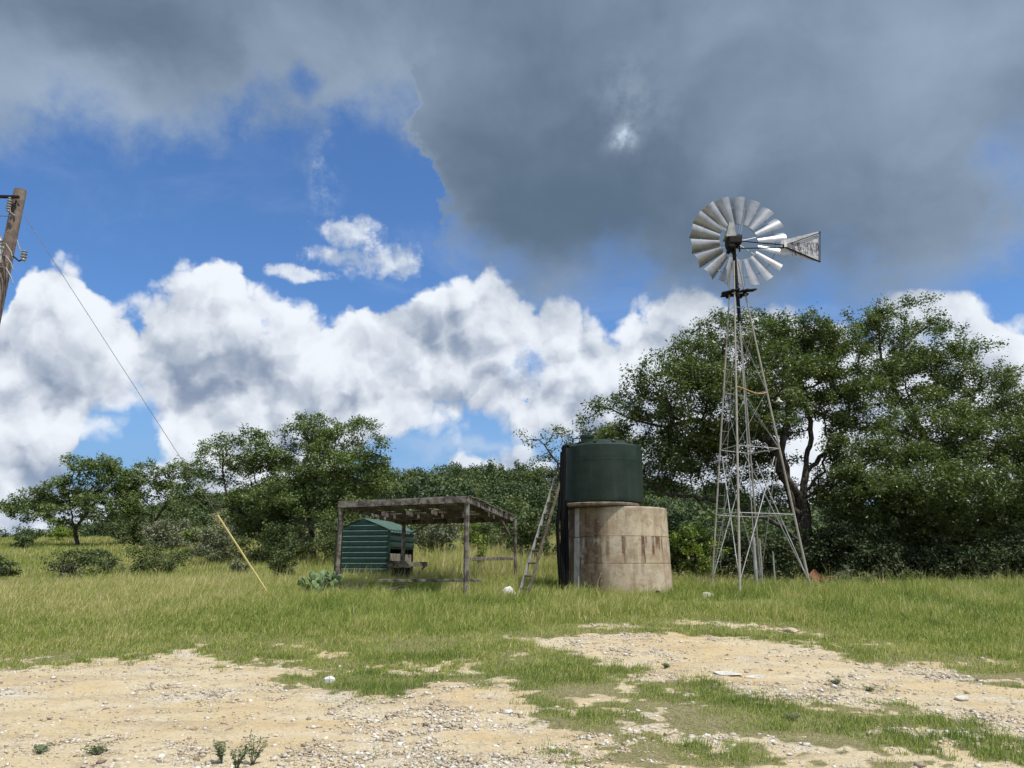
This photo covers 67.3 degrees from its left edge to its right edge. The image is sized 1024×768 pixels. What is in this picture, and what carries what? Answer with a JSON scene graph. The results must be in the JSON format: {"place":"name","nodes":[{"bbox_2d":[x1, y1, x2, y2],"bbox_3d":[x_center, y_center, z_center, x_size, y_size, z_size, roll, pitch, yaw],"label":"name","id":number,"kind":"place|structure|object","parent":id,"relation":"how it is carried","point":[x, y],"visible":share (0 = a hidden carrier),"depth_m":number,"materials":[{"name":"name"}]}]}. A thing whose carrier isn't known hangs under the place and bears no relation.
{"place":"outdoors","nodes":[
{"label":"outdoors","id":0,"kind":"place"},
{"bbox_2d":[0,484,1023,767],"bbox_3d":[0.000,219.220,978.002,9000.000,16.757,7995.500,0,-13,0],"label":"ground","id":1,"kind":"structure","parent":0,"point":[140,710],"depth_m":8.76,"materials":[{"name":"beige soil"}]},
{"bbox_2d":[0,553,22,579],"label":"shrub","id":2,"kind":"object","parent":1,"relation":"on","point":[5,570],"visible":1,"depth_m":24.87,"materials":[{"name":"green plant"}]},
{"bbox_2d":[0,188,27,322],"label":"utility pole","id":3,"kind":"object","parent":1,"relation":"on","point":[14,209],"visible":1,"depth_m":17.49,"materials":[{"name":"brown wood"}]},
{"bbox_2d":[9,534,37,547],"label":"scrub bush","id":4,"kind":"object","parent":1,"relation":"on","point":[23,540],"visible":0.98,"depth_m":45.74,"materials":[{"name":"green plant"}]},
{"bbox_2d":[31,743,51,753],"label":"weed","id":5,"kind":"object","parent":1,"relation":"on","point":[41,748],"visible":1,"depth_m":6.64,"materials":[{"name":"green plant"}]},
{"bbox_2d":[47,526,79,540],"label":"scrub bush","id":6,"kind":"object","parent":1,"relation":"on","point":[59,531],"visible":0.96,"depth_m":54.61,"materials":[{"name":"green plant"}]},
{"bbox_2d":[54,564,83,579],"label":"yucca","id":7,"kind":"object","parent":1,"relation":"on","point":[64,571],"visible":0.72,"depth_m":26.51,"materials":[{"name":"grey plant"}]},
{"bbox_2d":[0,452,151,546],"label":"live oak","id":8,"kind":"object","parent":1,"relation":"on","point":[48,502],"visible":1,"depth_m":48.81,"materials":[{"name":"green plant"}]},
{"bbox_2d":[35,545,121,576],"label":"shrub","id":9,"kind":"object","parent":1,"relation":"on","point":[84,560],"visible":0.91,"depth_m":27.53,"materials":[{"name":"green plant"}]},
{"bbox_2d":[80,742,109,755],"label":"weed","id":10,"kind":"object","parent":1,"relation":"on","point":[97,749],"visible":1,"depth_m":6.57,"materials":[{"name":"green plant"}]},
{"bbox_2d":[90,549,112,558],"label":"scrub bush","id":11,"kind":"object","parent":1,"relation":"on","point":[106,552],"visible":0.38,"depth_m":36.05,"materials":[{"name":"green plant"}]},
{"bbox_2d":[99,559,124,572],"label":"scrub bush","id":12,"kind":"object","parent":1,"relation":"on","point":[122,564],"visible":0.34,"depth_m":30.18,"materials":[{"name":"green plant"}]},
{"bbox_2d":[100,522,139,539],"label":"scrub bush","id":13,"kind":"object","parent":1,"relation":"on","point":[116,529],"visible":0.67,"depth_m":56.61,"materials":[{"name":"green plant"}]},
{"bbox_2d":[111,514,147,546],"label":"shrub","id":14,"kind":"object","parent":1,"relation":"on","point":[130,534],"visible":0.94,"depth_m":43.05,"materials":[{"name":"green plant"}]},
{"bbox_2d":[24,216,267,591],"bbox_3d":[-8.710,0.821,18.751,6.549,8.599,0.050,11,-17,-40],"label":"guy wire","id":15,"kind":"object","parent":1,"relation":"attached to","point":[240,550],"visible":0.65,"depth_m":19.25,"materials":[{"name":"grey metal"}]},
{"bbox_2d":[116,457,196,531],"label":"live oak","id":16,"kind":"object","parent":1,"relation":"on","point":[159,487],"visible":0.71,"depth_m":51.20,"materials":[{"name":"green plant"}]},
{"bbox_2d":[120,535,193,575],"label":"shrub","id":17,"kind":"object","parent":1,"relation":"on","point":[152,561],"visible":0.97,"depth_m":28.57,"materials":[{"name":"green plant"}]},
{"bbox_2d":[135,516,206,549],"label":"shrub","id":18,"kind":"object","parent":1,"relation":"on","point":[172,536],"visible":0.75,"depth_m":44.39,"materials":[{"name":"green plant"}]},
{"bbox_2d":[162,520,205,530],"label":"scrub bush","id":19,"kind":"object","parent":1,"relation":"on","point":[194,524],"visible":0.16,"depth_m":65.14,"materials":[{"name":"green plant"}]},
{"bbox_2d":[181,527,209,554],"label":"shrub","id":20,"kind":"object","parent":1,"relation":"on","point":[187,533],"visible":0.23,"depth_m":40.30,"materials":[{"name":"green plant"}]},
{"bbox_2d":[183,524,249,563],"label":"shrub","id":21,"kind":"object","parent":1,"relation":"on","point":[219,540],"visible":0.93,"depth_m":34.83,"materials":[{"name":"green plant"}]},
{"bbox_2d":[212,738,228,763],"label":"weed","id":22,"kind":"object","parent":1,"relation":"on","point":[219,752],"visible":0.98,"depth_m":6.29,"materials":[{"name":"green plant"}]},
{"bbox_2d":[227,558,250,572],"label":"scrub bush","id":23,"kind":"object","parent":1,"relation":"on","point":[240,567],"visible":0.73,"depth_m":29.93,"materials":[{"name":"green plant"}]},
{"bbox_2d":[164,422,314,560],"bbox_3d":[-13.204,5.400,37.962,7.535,6.931,4.141,0,-13,0],"label":"live oak","id":24,"kind":"object","parent":1,"relation":"on","point":[249,525],"visible":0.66,"depth_m":37.80,"materials":[{"name":"green plant"}]},
{"bbox_2d":[229,742,249,767],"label":"weed","id":25,"kind":"object","parent":1,"relation":"on","point":[239,761],"visible":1,"depth_m":6.03,"materials":[{"name":"green plant"}]},
{"bbox_2d":[244,729,268,764],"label":"weed","id":26,"kind":"object","parent":1,"relation":"on","point":[252,760],"visible":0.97,"depth_m":6.24,"materials":[{"name":"green plant"}]},
{"bbox_2d":[227,519,308,563],"bbox_3d":[-11.079,7.385,34.906,3.454,2.398,2.803,0,-13,0],"label":"shrub","id":27,"kind":"object","parent":1,"relation":"on","point":[270,546],"visible":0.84,"depth_m":34.59,"materials":[{"name":"green plant"}]},
{"bbox_2d":[266,539,304,577],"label":"shrub","id":28,"kind":"object","parent":1,"relation":"on","point":[282,560],"visible":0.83,"depth_m":26.27,"materials":[{"name":"green plant"}]},
{"bbox_2d":[274,518,315,558],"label":"shrub","id":29,"kind":"object","parent":1,"relation":"on","point":[309,538],"visible":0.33,"depth_m":35.90,"materials":[{"name":"green plant"}]},
{"bbox_2d":[223,409,406,557],"bbox_3d":[-9.689,4.847,37.619,8.017,7.559,5.844,8,-15,-31],"label":"live oak","id":30,"kind":"object","parent":1,"relation":"on","point":[317,447],"visible":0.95,"depth_m":37.24,"materials":[{"name":"green plant"}]},
{"bbox_2d":[297,570,343,592],"bbox_3d":[-5.070,5.264,20.318,1.121,0.685,0.730,-5,-14,21],"label":"prickly pear","id":31,"kind":"object","parent":1,"relation":"on","point":[320,577],"visible":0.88,"depth_m":20.28,"materials":[{"name":"green plant"}]},
{"bbox_2d":[323,676,334,682],"bbox_3d":[-2.420,3.928,10.180,0.168,0.118,0.097,-2,-13,8],"label":"rock","id":32,"kind":"object","parent":1,"relation":"on","point":[332,678],"visible":0.63,"depth_m":10.15,"materials":[{"name":"stone"}]},
{"bbox_2d":[304,513,377,559],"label":"shrub","id":33,"kind":"object","parent":1,"relation":"on","point":[328,544],"visible":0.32,"depth_m":34.11,"materials":[{"name":"green plant"}]},
{"bbox_2d":[315,577,381,592],"bbox_3d":[-4.194,5.284,20.084,1.814,0.477,1.294,0,-13,0],"label":"brush pile","id":34,"kind":"object","parent":1,"relation":"on","point":[349,586],"visible":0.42,"depth_m":20.10,"materials":[{"name":"brown wood"}]},
{"bbox_2d":[334,518,414,576],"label":"metal shed","id":35,"kind":"structure","parent":1,"relation":"on","point":[367,542],"depth_m":25.84,"materials":[{"name":"paint"}]},
{"bbox_2d":[386,584,407,590],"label":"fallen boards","id":36,"kind":"object","parent":1,"relation":"on","point":[400,586],"visible":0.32,"depth_m":20.22,"materials":[{"name":"grey wood"}]},
{"bbox_2d":[387,562,427,578],"bbox_3d":[-3.238,5.914,23.750,1.230,0.818,0.742,2,-13,-7],"label":"work bench","id":37,"kind":"object","parent":1,"relation":"on","point":[398,566],"visible":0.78,"depth_m":23.51,"materials":[{"name":"grey wood"}]},
{"bbox_2d":[335,495,516,595],"bbox_3d":[-2.335,4.844,22.403,4.175,2.683,5.259,-3,-13,14],"label":"wooden shelter","id":38,"kind":"object","parent":1,"relation":"on","point":[455,509],"visible":0.98,"depth_m":21.54,"materials":[{"name":"grey wood"}]},
{"bbox_2d":[413,518,463,553],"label":"shrub","id":39,"kind":"object","parent":1,"relation":"on","point":[440,536],"visible":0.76,"depth_m":38.97,"materials":[{"name":"green plant"}]},
{"bbox_2d":[469,523,487,566],"bbox_3d":[-1.162,5.715,26.003,0.792,2.012,0.716,0,-13,0],"label":"sapling","id":40,"kind":"object","parent":1,"relation":"on","point":[482,553],"visible":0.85,"depth_m":26.01,"materials":[{"name":"green plant"}]},
{"bbox_2d":[460,517,518,554],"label":"shrub","id":41,"kind":"object","parent":1,"relation":"on","point":[484,527],"visible":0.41,"depth_m":39.78,"materials":[{"name":"green plant"}]},
{"bbox_2d":[502,709,512,713],"bbox_3d":[-0.049,3.566,8.367,0.130,0.053,0.173,2,-13,-10],"label":"rock","id":42,"kind":"object","parent":1,"relation":"on","point":[508,711],"visible":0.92,"depth_m":8.32,"materials":[{"name":"stone"}]},
{"bbox_2d":[0,526,1018,585],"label":"meadow grass","id":43,"kind":"structure","parent":1,"relation":"on","point":[436,560],"depth_m":32.80,"materials":[{"name":"green plant"}]},
{"bbox_2d":[503,586,516,596],"bbox_3d":[-0.051,5.364,19.595,0.468,0.410,0.260,7,-15,-28],"label":"rock","id":44,"kind":"object","parent":1,"relation":"on","point":[509,587],"visible":0.2,"depth_m":19.53,"materials":[{"name":"stone"}]},
{"bbox_2d":[0,458,1022,546],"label":"wooded hillside","id":45,"kind":"structure","parent":1,"relation":"on","point":[499,485],"depth_m":82.52,"materials":[{"name":"green plant"}]},
{"bbox_2d":[0,594,1023,767],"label":"turf","id":46,"kind":"structure","parent":1,"relation":"on","point":[372,673],"depth_m":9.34,"materials":[{"name":"green plant"}]},
{"bbox_2d":[492,498,544,545],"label":"shrub","id":47,"kind":"object","parent":1,"relation":"on","point":[511,505],"visible":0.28,"depth_m":43.17,"materials":[{"name":"green plant"}]},
{"bbox_2d":[499,505,559,557],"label":"shrub","id":48,"kind":"object","parent":1,"relation":"on","point":[532,523],"visible":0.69,"depth_m":34.99,"materials":[{"name":"green plant"}]},
{"bbox_2d":[519,476,559,596],"bbox_3d":[0.742,4.072,20.429,1.468,3.374,0.376,11,-17,-40],"label":"ladder","id":49,"kind":"object","parent":1,"relation":"on","point":[539,551],"visible":0.96,"depth_m":20.40,"materials":[{"name":"metal"}]},
{"bbox_2d":[513,424,617,489],"bbox_3d":[2.314,4.188,27.357,4.385,5.555,2.249,9,-16,-35],"label":"live oak","id":50,"kind":"object","parent":1,"relation":"on","point":[557,469],"visible":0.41,"depth_m":27.29,"materials":[{"name":"green plant"}]},
{"bbox_2d":[567,502,672,597],"bbox_3d":[2.879,4.764,21.513,3.128,2.694,3.061,0,-13,0],"label":"cistern","id":51,"kind":"object","parent":1,"relation":"on","point":[618,542],"visible":0.84,"depth_m":20.35,"materials":[{"name":"concrete"}]},
{"bbox_2d":[565,434,643,504],"bbox_3d":[2.571,2.464,21.722,2.220,1.873,2.220,0,-13,0],"label":"water tank","id":52,"kind":"object","parent":51,"relation":"on","point":[603,470],"visible":0.91,"depth_m":20.79,"materials":[{"name":"green plastic"}]},
{"bbox_2d":[556,444,569,589],"bbox_3d":[1.489,3.617,20.946,0.650,4.003,0.267,12,-17,-41],"label":"standpipe","id":53,"kind":"object","parent":52,"relation":"attached to","point":[562,541],"visible":0.88,"depth_m":20.71,"materials":[{"name":"black plastic"}]},
{"bbox_2d":[667,513,712,578],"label":"shrub","id":54,"kind":"object","parent":1,"relation":"on","point":[670,527],"visible":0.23,"depth_m":24.99,"materials":[{"name":"green plant"}]},
{"bbox_2d":[668,520,732,578],"bbox_3d":[5.969,5.530,24.957,2.401,2.343,2.297,0,-13,0],"label":"shrub","id":55,"kind":"object","parent":1,"relation":"on","point":[695,548],"visible":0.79,"depth_m":24.59,"materials":[{"name":"green plant"}]},
{"bbox_2d":[682,531,767,579],"bbox_3d":[6.959,6.010,25.986,3.333,2.064,3.176,-4,-14,16],"label":"shrub","id":56,"kind":"object","parent":1,"relation":"on","point":[727,559],"visible":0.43,"depth_m":25.35,"materials":[{"name":"green plant"}]},
{"bbox_2d":[713,671,741,675],"bbox_3d":[2.969,4.014,10.653,0.419,0.052,0.224,-12,-18,42],"label":"rock","id":57,"kind":"object","parent":1,"relation":"on","point":[725,673],"visible":0.98,"depth_m":10.60,"materials":[{"name":"stone"}]},
{"bbox_2d":[689,197,820,590],"bbox_3d":[7.453,-0.029,23.415,4.084,12.627,2.195,5,-14,-22],"label":"windmill","id":58,"kind":"object","parent":1,"relation":"on","point":[712,221],"visible":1,"depth_m":24.17,"materials":[{"name":"metal"}]},
{"bbox_2d":[745,675,764,678],"bbox_3d":[3.294,3.985,10.462,0.301,0.058,0.155,6,-14,-23],"label":"rock","id":59,"kind":"object","parent":1,"relation":"on","point":[755,676],"visible":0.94,"depth_m":10.41,"materials":[{"name":"stone"}]},
{"bbox_2d":[572,304,952,580],"bbox_3d":[8.821,1.968,27.487,12.531,10.740,6.384,5,-14,-20],"label":"live oak","id":60,"kind":"object","parent":1,"relation":"on","point":[795,372],"visible":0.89,"depth_m":27.31,"materials":[{"name":"green plant"}]},
{"bbox_2d":[772,383,782,402],"bbox_3d":[9.130,0.302,26.847,0.308,0.966,1.570,-1,-13,6],"label":"yard lamp","id":61,"kind":"object","parent":60,"relation":"hanging from","point":[778,400],"visible":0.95,"depth_m":26.11,"materials":[{"name":"white metal"}]},
{"bbox_2d":[715,531,815,581],"bbox_3d":[8.720,5.977,25.789,3.057,2.093,3.265,7,-15,-27],"label":"shrub","id":62,"kind":"object","parent":1,"relation":"on","point":[781,549],"visible":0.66,"depth_m":25.28,"materials":[{"name":"green plant"}]},
{"bbox_2d":[782,627,797,631],"bbox_3d":[5.241,4.669,14.561,0.253,0.117,0.404,1,-13,-5],"label":"rock","id":63,"kind":"object","parent":1,"relation":"on","point":[791,630],"visible":0.67,"depth_m":14.44,"materials":[{"name":"stone"}]},
{"bbox_2d":[784,712,800,719],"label":"weed","id":64,"kind":"object","parent":1,"relation":"on","point":[790,716],"visible":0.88,"depth_m":7.95,"materials":[{"name":"green plant"}]},
{"bbox_2d":[763,553,822,580],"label":"shrub","id":65,"kind":"object","parent":1,"relation":"on","point":[764,569],"visible":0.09,"depth_m":26.34,"materials":[{"name":"green plant"}]},
{"bbox_2d":[770,527,844,574],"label":"shrub","id":66,"kind":"object","parent":1,"relation":"on","point":[814,550],"visible":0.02,"depth_m":29.77,"materials":[{"name":"green plant"}]},
{"bbox_2d":[809,569,833,583],"bbox_3d":[8.956,5.792,22.166,0.820,0.887,0.159,0,-13,0],"label":"metal scrap","id":67,"kind":"object","parent":1,"relation":"on","point":[815,574],"visible":0.51,"depth_m":22.21,"materials":[{"name":"metal"}]},
{"bbox_2d":[793,534,855,580],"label":"shrub","id":68,"kind":"object","parent":1,"relation":"on","point":[820,571],"visible":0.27,"depth_m":25.93,"materials":[{"name":"green plant"}]},
{"bbox_2d":[826,677,842,683],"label":"weed","id":69,"kind":"object","parent":1,"relation":"on","point":[835,681],"visible":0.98,"depth_m":10.00,"materials":[{"name":"green plant"}]},
{"bbox_2d":[787,515,905,573],"bbox_3d":[11.086,5.641,25.644,2.695,2.600,3.151,5,-14,-22],"label":"shrub","id":70,"kind":"object","parent":1,"relation":"on","point":[834,530],"visible":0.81,"depth_m":25.59,"materials":[{"name":"green plant"}]},
{"bbox_2d":[832,569,874,584],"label":"shrub","id":71,"kind":"object","parent":1,"relation":"on","point":[844,573],"visible":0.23,"depth_m":23.30,"materials":[{"name":"green plant"}]},
{"bbox_2d":[863,685,875,691],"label":"weed","id":72,"kind":"object","parent":1,"relation":"on","point":[870,689],"visible":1,"depth_m":9.55,"materials":[{"name":"green plant"}]},
{"bbox_2d":[820,538,924,580],"bbox_3d":[11.545,5.903,24.919,3.298,1.824,2.764,-8,-15,30],"label":"shrub","id":73,"kind":"object","parent":1,"relation":"on","point":[854,568],"visible":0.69,"depth_m":24.57,"materials":[{"name":"green plant"}]},
{"bbox_2d":[872,569,926,582],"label":"shrub","id":74,"kind":"object","parent":1,"relation":"on","point":[914,574],"visible":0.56,"depth_m":23.48,"materials":[{"name":"green plant"}]},
{"bbox_2d":[857,533,968,580],"bbox_3d":[13.036,5.761,24.754,3.287,1.980,2.702,6,-14,-23],"label":"shrub","id":75,"kind":"object","parent":1,"relation":"on","point":[932,562],"visible":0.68,"depth_m":24.45,"materials":[{"name":"green plant"}]},
{"bbox_2d":[805,290,1023,578],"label":"live oak","id":76,"kind":"object","parent":1,"relation":"on","point":[961,482],"visible":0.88,"depth_m":27.90,"materials":[{"name":"green plant"}]},
{"bbox_2d":[893,527,1007,579],"bbox_3d":[16.162,6.194,27.789,4.068,2.490,3.710,-2,-13,10],"label":"shrub","id":77,"kind":"object","parent":1,"relation":"on","point":[960,539],"visible":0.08,"depth_m":27.22,"materials":[{"name":"green plant"}]},
{"bbox_2d":[954,695,968,700],"bbox_3d":[5.301,3.712,9.077,0.154,0.069,0.138,1,-13,-5],"label":"rock","id":78,"kind":"object","parent":1,"relation":"on","point":[962,698],"visible":1,"depth_m":9.03,"materials":[{"name":"stone"}]},
{"bbox_2d":[927,530,1023,581],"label":"shrub","id":79,"kind":"object","parent":1,"relation":"on","point":[995,559],"visible":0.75,"depth_m":24.08,"materials":[{"name":"green plant"}]},
{"bbox_2d":[981,524,1023,579],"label":"shrub","id":80,"kind":"object","parent":1,"relation":"on","point":[1016,566],"visible":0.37,"depth_m":24.65,"materials":[{"name":"green plant"}]},
{"bbox_2d":[0,558,1023,660],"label":"grass","id":81,"kind":"structure","parent":0,"point":[789,594],"depth_m":17.41,"materials":[{"name":"green plant"}]},
{"bbox_2d":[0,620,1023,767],"bbox_3d":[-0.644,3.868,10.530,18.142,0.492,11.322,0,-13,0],"label":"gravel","id":82,"kind":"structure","parent":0,"point":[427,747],"depth_m":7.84,"materials":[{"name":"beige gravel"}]},
{"bbox_2d":[0,0,1023,535],"label":"sky","id":83,"kind":"structure","parent":0,"point":[453,226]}
]}

